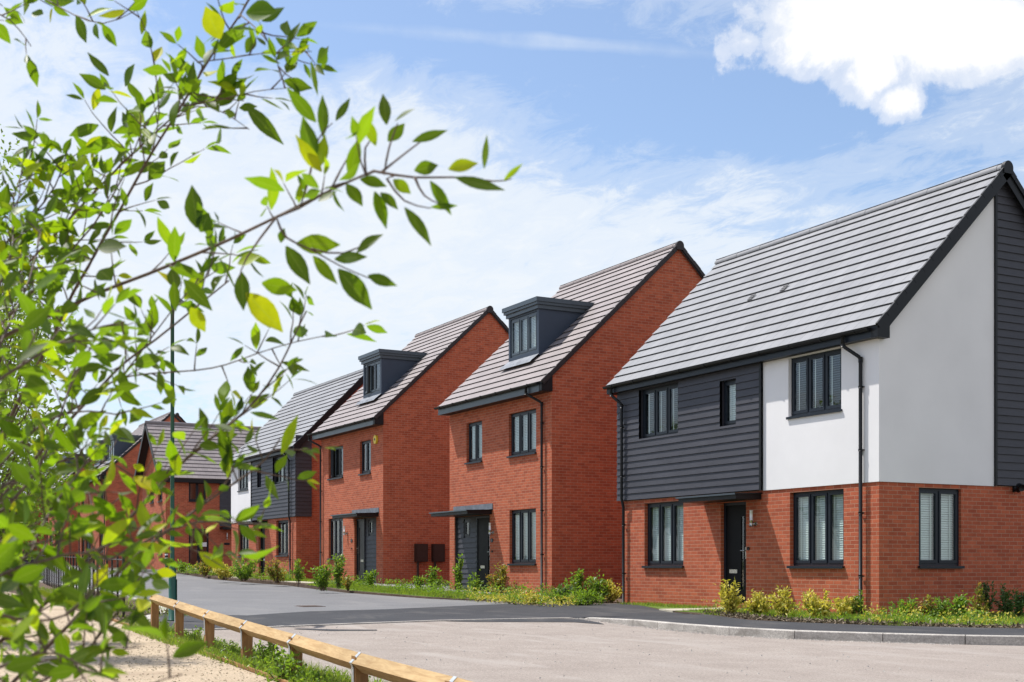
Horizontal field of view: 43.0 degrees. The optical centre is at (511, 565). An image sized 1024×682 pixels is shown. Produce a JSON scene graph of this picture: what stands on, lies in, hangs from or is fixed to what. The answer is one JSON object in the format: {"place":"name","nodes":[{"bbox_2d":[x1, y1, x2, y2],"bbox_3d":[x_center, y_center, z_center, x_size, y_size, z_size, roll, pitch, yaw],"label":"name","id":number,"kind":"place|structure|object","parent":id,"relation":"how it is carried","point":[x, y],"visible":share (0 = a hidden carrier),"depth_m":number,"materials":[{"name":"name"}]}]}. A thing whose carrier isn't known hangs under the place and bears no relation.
{"place":"outdoors","nodes":[
{"label":"outdoors","id":0,"kind":"place"},
{"bbox_2d":[0,592,274,681],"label":"path","id":1,"kind":"structure","parent":0,"point":[55,611],"depth_m":12.80,"materials":[{"name":"beige gravel"}]},
{"bbox_2d":[0,124,60,476],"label":"willow tree","id":2,"kind":"object","parent":1,"relation":"on","point":[2,184],"visible":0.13,"depth_m":14.10,"materials":[{"name":"green plant"}]},
{"bbox_2d":[0,380,95,589],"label":"willow tree","id":3,"kind":"object","parent":1,"relation":"on","point":[38,504],"visible":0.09,"depth_m":16.09,"materials":[{"name":"green plant"}]},
{"bbox_2d":[0,268,97,607],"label":"willow tree","id":4,"kind":"object","parent":1,"relation":"on","point":[3,403],"visible":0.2,"depth_m":9.10,"materials":[{"name":"green plant"}]},
{"bbox_2d":[113,619,288,681],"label":"path edging","id":5,"kind":"object","parent":1,"relation":"on","point":[238,665],"visible":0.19,"depth_m":11.89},
{"bbox_2d":[0,0,521,681],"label":"willow bush","id":6,"kind":"object","parent":1,"relation":"on","point":[20,604],"visible":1,"depth_m":2.08,"materials":[{"name":"green plant"}]},
{"bbox_2d":[10,582,340,681],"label":"verge","id":7,"kind":"structure","parent":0,"point":[45,586],"depth_m":30.68,"materials":[{"name":"green plant"}]},
{"bbox_2d":[15,584,184,626],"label":"grass","id":8,"kind":"structure","parent":7,"relation":"on","point":[42,588],"depth_m":26.76,"materials":[{"name":"green plant"}]},
{"bbox_2d":[112,603,185,623],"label":"bark mulch","id":9,"kind":"object","parent":7,"relation":"on","point":[145,612],"visible":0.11,"depth_m":23.60,"materials":[{"name":"brown wood"}]},
{"bbox_2d":[220,639,240,655],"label":"weed","id":10,"kind":"object","parent":7,"relation":"on","point":[232,649],"visible":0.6,"depth_m":13.46,"materials":[{"name":"green plant"}]},
{"bbox_2d":[244,639,283,669],"bbox_3d":[-2.232,0.830,11.832,0.420,0.384,0.376,0,0,-28],"label":"weed","id":11,"kind":"object","parent":7,"relation":"on","point":[270,646],"visible":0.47,"depth_m":11.87,"materials":[{"name":"green plant"}]},
{"bbox_2d":[256,644,307,681],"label":"weed","id":12,"kind":"object","parent":7,"relation":"on","point":[289,662],"visible":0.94,"depth_m":10.63,"materials":[{"name":"green plant"}]},
{"bbox_2d":[292,666,327,681],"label":"weed","id":13,"kind":"object","parent":7,"relation":"on","point":[307,677],"visible":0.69,"depth_m":10.30,"materials":[{"name":"green plant"}]},
{"bbox_2d":[149,594,471,681],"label":"knee rail fence","id":14,"kind":"object","parent":7,"relation":"on","point":[361,666],"visible":0.96,"depth_m":10.84,"materials":[{"name":"wood"}]},
{"bbox_2d":[120,619,384,681],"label":"grass","id":15,"kind":"structure","parent":0,"point":[336,677],"depth_m":13.01,"materials":[{"name":"green plant"}]},
{"bbox_2d":[42,568,510,614],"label":"road","id":16,"kind":"structure","parent":0,"point":[224,597],"depth_m":32.14,"materials":[{"name":"grey asphalt"}]},
{"bbox_2d":[40,580,166,618],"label":"road edge kerb","id":17,"kind":"structure","parent":16,"relation":"on","point":[134,598],"depth_m":30.82,"materials":[{"name":"concrete"}]},
{"bbox_2d":[330,586,498,599],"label":"lawn","id":18,"kind":"structure","parent":0,"point":[392,593],"depth_m":35.19,"materials":[{"name":"green plant"}]},
{"bbox_2d":[328,554,346,587],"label":"shrub","id":19,"kind":"object","parent":18,"relation":"on","point":[339,568],"visible":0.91,"depth_m":39.30,"materials":[{"name":"green plant"}]},
{"bbox_2d":[363,569,378,586],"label":"shrub","id":20,"kind":"object","parent":18,"relation":"on","point":[368,577],"visible":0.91,"depth_m":39.05,"materials":[{"name":"green plant"}]},
{"bbox_2d":[306,582,506,598],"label":"grass","id":21,"kind":"structure","parent":18,"relation":"on","point":[402,591],"depth_m":35.26,"materials":[{"name":"green plant"}]},
{"bbox_2d":[452,554,463,587],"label":"shrub","id":22,"kind":"object","parent":18,"relation":"on","point":[458,576],"visible":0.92,"depth_m":35.58,"materials":[{"name":"green plant"}]},
{"bbox_2d":[159,603,681,628],"bbox_3d":[-1.543,0.976,25.192,12.631,0.222,5.868,0,0,-34],"label":"crossing","id":23,"kind":"object","parent":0,"point":[498,611],"visible":0.48,"depth_m":24.49,"materials":[{"name":"grey asphalt"}]},
{"bbox_2d":[0,0,1023,483],"label":"sky","id":24,"kind":"structure","parent":0,"point":[635,128],"materials":[{"name":"blue"}]},
{"bbox_2d":[38,564,1023,627],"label":"plot soil","id":25,"kind":"structure","parent":0,"point":[302,585],"depth_m":38.45,"materials":[{"name":"brown soil"}]},
{"bbox_2d":[22,466,56,557],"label":"rendered house","id":26,"kind":"structure","parent":25,"relation":"on","point":[45,538],"depth_m":111.23,"materials":[{"name":"red brick"}]},
{"bbox_2d":[47,439,103,564],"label":"brick townhouse","id":27,"kind":"structure","parent":25,"relation":"on","point":[75,546],"depth_m":94.21,"materials":[{"name":"red brick"}]},
{"bbox_2d":[74,412,182,566],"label":"brick townhouse","id":28,"kind":"structure","parent":25,"relation":"on","point":[127,452],"depth_m":80.45,"materials":[{"name":"red brick"}]},
{"bbox_2d":[133,421,261,569],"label":"gable fronted house","id":29,"kind":"structure","parent":25,"relation":"on","point":[189,488],"depth_m":71.40,"materials":[{"name":"red brick"}]},
{"bbox_2d":[188,483,205,501],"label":"window","id":30,"kind":"structure","parent":29,"relation":"in","point":[197,488],"depth_m":72.24,"materials":[{"name":"black glass"}]},
{"bbox_2d":[189,529,207,568],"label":"patio door","id":31,"kind":"structure","parent":29,"relation":"in","point":[196,556],"depth_m":72.24,"materials":[{"name":"black glass"}]},
{"bbox_2d":[192,561,211,575],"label":"shrub","id":32,"kind":"object","parent":25,"relation":"on","point":[204,569],"visible":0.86,"depth_m":55.13,"materials":[{"name":"green plant"}]},
{"bbox_2d":[212,562,232,579],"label":"shrub","id":33,"kind":"object","parent":25,"relation":"on","point":[222,574],"visible":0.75,"depth_m":48.98,"materials":[{"name":"yellow plant"}]},
{"bbox_2d":[169,563,305,579],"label":"ground cover","id":34,"kind":"object","parent":25,"relation":"on","point":[287,575],"visible":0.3,"depth_m":51.80,"materials":[{"name":"green plant"}]},
{"bbox_2d":[229,556,262,580],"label":"shrub","id":35,"kind":"object","parent":25,"relation":"on","point":[244,572],"visible":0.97,"depth_m":47.32,"materials":[{"name":"green plant"}]},
{"bbox_2d":[179,571,359,583],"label":"grass","id":36,"kind":"structure","parent":25,"relation":"on","point":[304,579],"depth_m":48.70,"materials":[{"name":"green plant"}]},
{"bbox_2d":[264,558,287,583],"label":"shrub","id":37,"kind":"object","parent":25,"relation":"on","point":[274,573],"visible":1,"depth_m":44.31,"materials":[{"name":"green plant"}]},
{"bbox_2d":[231,369,362,578],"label":"rendered house","id":38,"kind":"structure","parent":25,"relation":"on","point":[292,513],"depth_m":53.69,"materials":[{"name":"grey brick"}]},
{"bbox_2d":[237,470,247,491],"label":"window","id":39,"kind":"structure","parent":38,"relation":"in","point":[243,482],"depth_m":57.93,"materials":[{"name":"grey glass"}]},
{"bbox_2d":[237,518,276,556],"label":"window","id":40,"kind":"structure","parent":38,"relation":"in","point":[244,542],"depth_m":58.02,"materials":[{"name":"grey glass"}]},
{"bbox_2d":[260,528,264,574],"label":"door","id":41,"kind":"structure","parent":38,"relation":"in","point":[262,539],"depth_m":55.69,"materials":[{"name":"black glass"}]},
{"bbox_2d":[275,456,285,483],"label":"window","id":42,"kind":"structure","parent":38,"relation":"in","point":[278,480],"depth_m":53.45,"materials":[{"name":"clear glass"}]},
{"bbox_2d":[275,516,310,556],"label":"window","id":43,"kind":"structure","parent":38,"relation":"in","point":[283,536],"depth_m":53.64,"materials":[{"name":"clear glass"}]},
{"bbox_2d":[289,558,306,583],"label":"shrub","id":44,"kind":"object","parent":25,"relation":"on","point":[297,570],"visible":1,"depth_m":43.72,"materials":[{"name":"green plant"}]},
{"bbox_2d":[308,559,337,590],"bbox_3d":[-5.425,0.264,37.151,0.788,0.974,0.647,0,0,-28],"label":"shrub","id":45,"kind":"object","parent":25,"relation":"on","point":[322,577],"visible":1,"depth_m":37.07,"materials":[{"name":"green plant"}]},
{"bbox_2d":[341,575,352,590],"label":"shrub","id":46,"kind":"object","parent":25,"relation":"on","point":[346,583],"visible":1,"depth_m":37.21,"materials":[{"name":"yellow plant"}]},
{"bbox_2d":[177,571,553,606],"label":"bark mulch","id":47,"kind":"object","parent":25,"relation":"on","point":[439,595],"visible":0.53,"depth_m":31.45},
{"bbox_2d":[307,306,508,583],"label":"brick townhouse","id":48,"kind":"structure","parent":25,"relation":"on","point":[384,491],"depth_m":44.80,"materials":[{"name":"red brick"}]},
{"bbox_2d":[327,446,342,479],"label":"window","id":49,"kind":"structure","parent":48,"relation":"in","point":[337,454],"depth_m":47.83,"materials":[{"name":"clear glass"}]},
{"bbox_2d":[327,518,363,559],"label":"window","id":50,"kind":"structure","parent":48,"relation":"in","point":[336,524],"depth_m":47.82,"materials":[{"name":"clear glass"}]},
{"bbox_2d":[356,519,363,579],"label":"door","id":51,"kind":"structure","parent":48,"relation":"in","point":[359,522],"depth_m":45.73,"materials":[{"name":"black glass"}]},
{"bbox_2d":[358,440,370,475],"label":"window","id":52,"kind":"structure","parent":48,"relation":"in","point":[366,445],"depth_m":45.28,"materials":[{"name":"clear glass"}]},
{"bbox_2d":[365,361,379,394],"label":"window","id":53,"kind":"structure","parent":48,"relation":"in","point":[372,371],"depth_m":46.61,"materials":[{"name":"clear glass"}]},
{"bbox_2d":[328,575,499,596],"bbox_3d":[-3.257,0.553,36.943,1.760,0.588,11.500,0,0,-28],"label":"ground cover","id":54,"kind":"object","parent":25,"relation":"on","point":[407,586],"visible":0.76,"depth_m":35.60,"materials":[{"name":"green plant"}]},
{"bbox_2d":[423,564,448,588],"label":"shrub","id":55,"kind":"object","parent":25,"relation":"on","point":[433,576],"visible":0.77,"depth_m":38.76,"materials":[{"name":"green plant"}]},
{"bbox_2d":[467,569,483,590],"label":"shrub","id":56,"kind":"object","parent":25,"relation":"on","point":[475,581],"visible":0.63,"depth_m":35.68,"materials":[{"name":"green plant"}]},
{"bbox_2d":[485,562,515,593],"bbox_3d":[-0.316,0.323,35.311,0.654,0.917,0.783,0,0,28],"label":"shrub","id":57,"kind":"object","parent":25,"relation":"on","point":[502,576],"visible":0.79,"depth_m":35.24,"materials":[{"name":"green plant"}]},
{"bbox_2d":[461,581,609,606],"bbox_3d":[0.521,0.648,30.062,2.146,0.563,3.985,0,0,-28],"label":"ground cover","id":58,"kind":"object","parent":25,"relation":"on","point":[545,593],"visible":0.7,"depth_m":29.37,"materials":[{"name":"green plant"}]},
{"bbox_2d":[524,590,548,603],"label":"shrub","id":59,"kind":"object","parent":25,"relation":"on","point":[529,595],"visible":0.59,"depth_m":29.36,"materials":[{"name":"yellow plant"}]},
{"bbox_2d":[547,583,574,603],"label":"shrub","id":60,"kind":"object","parent":25,"relation":"on","point":[562,589],"visible":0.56,"depth_m":29.50,"materials":[{"name":"green plant"}]},
{"bbox_2d":[429,241,704,595],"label":"brick townhouse","id":61,"kind":"structure","parent":25,"relation":"on","point":[529,406],"depth_m":35.20,"materials":[{"name":"red brick"}]},
{"bbox_2d":[464,421,482,464],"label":"window","id":62,"kind":"structure","parent":61,"relation":"in","point":[475,429],"depth_m":37.86,"materials":[{"name":"clear glass"}]},
{"bbox_2d":[464,515,487,537],"bbox_3d":[-0.662,-1.095,38.632,1.502,1.050,0.920,0,0,-28],"label":"window","id":63,"kind":"structure","parent":61,"relation":"in","point":[466,521],"depth_m":38.38,"materials":[{"name":"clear glass"}]},
{"bbox_2d":[476,515,489,590],"bbox_3d":[-0.782,-0.350,37.299,0.141,2.160,1.010,0,0,-28],"label":"door","id":64,"kind":"structure","parent":61,"relation":"in","point":[482,522],"depth_m":37.37,"materials":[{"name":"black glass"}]},
{"bbox_2d":[507,508,535,564],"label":"window","id":65,"kind":"structure","parent":61,"relation":"in","point":[524,520],"depth_m":35.32,"materials":[{"name":"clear glass"}]},
{"bbox_2d":[506,409,536,457],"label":"window","id":66,"kind":"structure","parent":61,"relation":"in","point":[523,424],"depth_m":35.33,"materials":[{"name":"clear glass"}]},
{"bbox_2d":[511,312,536,357],"bbox_3d":[0.688,-6.495,36.764,0.802,1.120,1.580,0,0,-28],"label":"window","id":67,"kind":"structure","parent":61,"relation":"in","point":[523,329],"depth_m":36.74,"materials":[{"name":"clear glass"}]},
{"bbox_2d":[563,568,590,596],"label":"shrub","id":68,"kind":"object","parent":25,"relation":"on","point":[579,578],"visible":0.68,"depth_m":30.44,"materials":[{"name":"green plant"}]},
{"bbox_2d":[565,589,605,605],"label":"shrub","id":69,"kind":"object","parent":25,"relation":"on","point":[587,599],"visible":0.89,"depth_m":28.94,"materials":[{"name":"green plant"}]},
{"bbox_2d":[585,570,610,602],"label":"shrub","id":70,"kind":"object","parent":25,"relation":"on","point":[597,585],"visible":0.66,"depth_m":30.46,"materials":[{"name":"green plant"}]},
{"bbox_2d":[601,579,622,602],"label":"shrub","id":71,"kind":"object","parent":25,"relation":"on","point":[615,593],"visible":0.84,"depth_m":30.49,"materials":[{"name":"yellow plant"}]},
{"bbox_2d":[713,576,743,613],"bbox_3d":[3.933,0.548,23.465,0.515,0.729,0.454,0,0,-28],"label":"shrub","id":72,"kind":"object","parent":25,"relation":"on","point":[729,603],"visible":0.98,"depth_m":23.39,"materials":[{"name":"yellow plant"}]},
{"bbox_2d":[602,160,1023,615],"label":"rendered house","id":73,"kind":"structure","parent":25,"relation":"on","point":[835,407],"depth_m":25.06,"materials":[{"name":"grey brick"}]},
{"bbox_2d":[643,383,677,440],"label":"window","id":74,"kind":"structure","parent":73,"relation":"in","point":[660,404],"depth_m":29.89,"materials":[{"name":"clear glass"}]},
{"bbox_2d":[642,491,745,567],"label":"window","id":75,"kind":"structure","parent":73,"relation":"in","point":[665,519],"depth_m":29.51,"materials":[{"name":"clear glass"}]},
{"bbox_2d":[723,379,735,428],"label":"window","id":76,"kind":"structure","parent":73,"relation":"in","point":[729,386],"depth_m":27.38,"materials":[{"name":"clear glass"}]},
{"bbox_2d":[724,502,745,602],"bbox_3d":[4.706,-0.257,27.142,0.141,2.135,0.840,0,0,-28],"label":"door","id":77,"kind":"structure","parent":73,"relation":"in","point":[734,512],"depth_m":27.19,"materials":[{"name":"black wood"}]},
{"bbox_2d":[786,348,841,419],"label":"window","id":78,"kind":"structure","parent":73,"relation":"in","point":[815,378],"depth_m":25.45,"materials":[{"name":"black glass"}]},
{"bbox_2d":[787,489,844,567],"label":"window","id":79,"kind":"structure","parent":73,"relation":"in","point":[818,516],"depth_m":25.05,"materials":[{"name":"black glass"}]},
{"bbox_2d":[918,488,964,567],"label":"window","id":80,"kind":"structure","parent":73,"relation":"in","point":[938,508],"depth_m":24.21,"materials":[{"name":"black glass"}]},
{"bbox_2d":[703,608,1023,627],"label":"bark mulch","id":81,"kind":"object","parent":25,"relation":"on","point":[747,614],"visible":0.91,"depth_m":20.48,"materials":[{"name":"brown wood"}]},
{"bbox_2d":[184,619,1023,681],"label":"dusty road","id":82,"kind":"structure","parent":0,"point":[517,646],"depth_m":14.97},
{"bbox_2d":[296,628,362,630],"bbox_3d":[-2.719,0.983,19.897,1.304,0.020,0.395,0,0,3],"label":"tarmac spill","id":83,"kind":"object","parent":82,"relation":"on","point":[333,629],"visible":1,"depth_m":19.94,"materials":[{"name":"grey asphalt"}]},
{"bbox_2d":[464,619,601,623],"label":"curb","id":84,"kind":"structure","parent":82,"relation":"on","point":[548,620],"depth_m":22.58,"materials":[{"name":"grey concrete"}]},
{"bbox_2d":[585,617,1023,645],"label":"kerb","id":85,"kind":"structure","parent":82,"relation":"on","point":[1014,640],"depth_m":17.89,"materials":[{"name":"concrete"}]},
{"bbox_2d":[659,608,713,611],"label":"front path","id":86,"kind":"structure","parent":0,"point":[676,609],"depth_m":26.39,"materials":[{"name":"beige concrete"}]},
{"bbox_2d":[598,614,1023,635],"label":"pavement","id":87,"kind":"structure","parent":0,"point":[704,619],"depth_m":19.46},
{"bbox_2d":[620,601,1023,626],"bbox_3d":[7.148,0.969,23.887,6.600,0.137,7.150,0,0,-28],"label":"lawn","id":88,"kind":"structure","parent":0,"point":[866,615],"depth_m":22.95,"materials":[{"name":"green plant"}]},
{"bbox_2d":[743,588,773,613],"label":"shrub","id":89,"kind":"object","parent":88,"relation":"on","point":[756,605],"visible":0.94,"depth_m":23.44,"materials":[{"name":"yellow plant"}]},
{"bbox_2d":[768,585,795,616],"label":"shrub","id":90,"kind":"object","parent":88,"relation":"on","point":[785,600],"visible":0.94,"depth_m":22.47,"materials":[{"name":"yellow plant"}]},
{"bbox_2d":[795,589,835,617],"bbox_3d":[5.189,0.675,22.052,0.640,0.613,0.669,0,0,-28],"label":"shrub","id":91,"kind":"object","parent":88,"relation":"on","point":[817,604],"visible":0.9,"depth_m":22.00,"materials":[{"name":"yellow plant"}]},
{"bbox_2d":[832,595,853,615],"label":"shrub","id":92,"kind":"object","parent":88,"relation":"on","point":[843,607],"visible":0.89,"depth_m":22.47,"materials":[{"name":"yellow plant"}]},
{"bbox_2d":[851,589,865,613],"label":"shrub","id":93,"kind":"object","parent":88,"relation":"on","point":[860,604],"visible":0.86,"depth_m":23.24,"materials":[{"name":"green plant"}]},
{"bbox_2d":[703,599,1023,626],"bbox_3d":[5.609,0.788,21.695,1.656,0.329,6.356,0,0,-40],"label":"ground cover","id":94,"kind":"object","parent":88,"relation":"on","point":[905,615],"visible":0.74,"depth_m":20.51,"materials":[{"name":"green plant"}]},
{"bbox_2d":[887,594,918,615],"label":"shrub","id":95,"kind":"object","parent":88,"relation":"on","point":[911,602],"visible":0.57,"depth_m":22.61,"materials":[{"name":"green plant"}]},
{"bbox_2d":[906,594,938,615],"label":"shrub","id":96,"kind":"object","parent":88,"relation":"on","point":[925,606],"visible":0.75,"depth_m":22.11,"materials":[{"name":"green plant"}]},
{"bbox_2d":[927,595,951,617],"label":"shrub","id":97,"kind":"object","parent":88,"relation":"on","point":[940,605],"visible":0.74,"depth_m":22.17,"materials":[{"name":"green plant"}]},
{"bbox_2d":[946,590,976,618],"bbox_3d":[7.581,0.675,21.847,0.348,0.525,0.549,0,0,-28],"label":"shrub","id":98,"kind":"object","parent":88,"relation":"on","point":[960,602],"visible":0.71,"depth_m":21.86,"materials":[{"name":"green plant"}]},
{"bbox_2d":[967,581,989,617],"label":"shrub","id":99,"kind":"object","parent":88,"relation":"on","point":[979,601],"visible":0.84,"depth_m":22.23,"materials":[{"name":"green plant"}]},
{"bbox_2d":[981,580,996,613],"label":"shrub","id":100,"kind":"object","parent":88,"relation":"on","point":[987,594],"visible":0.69,"depth_m":23.99,"materials":[{"name":"green plant"}]},
{"bbox_2d":[993,583,1014,613],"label":"shrub","id":101,"kind":"object","parent":88,"relation":"on","point":[1004,597],"visible":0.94,"depth_m":23.52,"materials":[{"name":"green plant"}]},
{"bbox_2d":[1012,588,1023,616],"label":"shrub","id":102,"kind":"object","parent":88,"relation":"on","point":[1019,605],"visible":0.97,"depth_m":22.66,"materials":[{"name":"green plant"}]},
{"bbox_3d":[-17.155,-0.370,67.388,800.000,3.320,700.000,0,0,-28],"label":"ground","id":103,"kind":"structure","parent":0,"visible":0},
{"bbox_2d":[22,553,124,616],"bbox_3d":[-17.693,0.055,48.718,0.048,1.806,56.882,0,0,-23],"label":"estate railing","id":104,"kind":"object","parent":103,"relation":"on","point":[52,581],"visible":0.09,"depth_m":35.15,"materials":[{"name":"black metal"}]},
{"bbox_2d":[167,298,182,620],"bbox_3d":[-5.681,-1.750,21.949,0.167,5.558,0.664,0,0,-1],"label":"street lamp","id":105,"kind":"object","parent":103,"relation":"on","point":[173,587],"visible":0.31,"depth_m":21.67,"materials":[{"name":"green metal"}]},
{"bbox_2d":[174,617,572,630],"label":"edging kerb","id":106,"kind":"structure","parent":103,"relation":"on","point":[390,622],"depth_m":21.67,"materials":[{"name":"concrete"}]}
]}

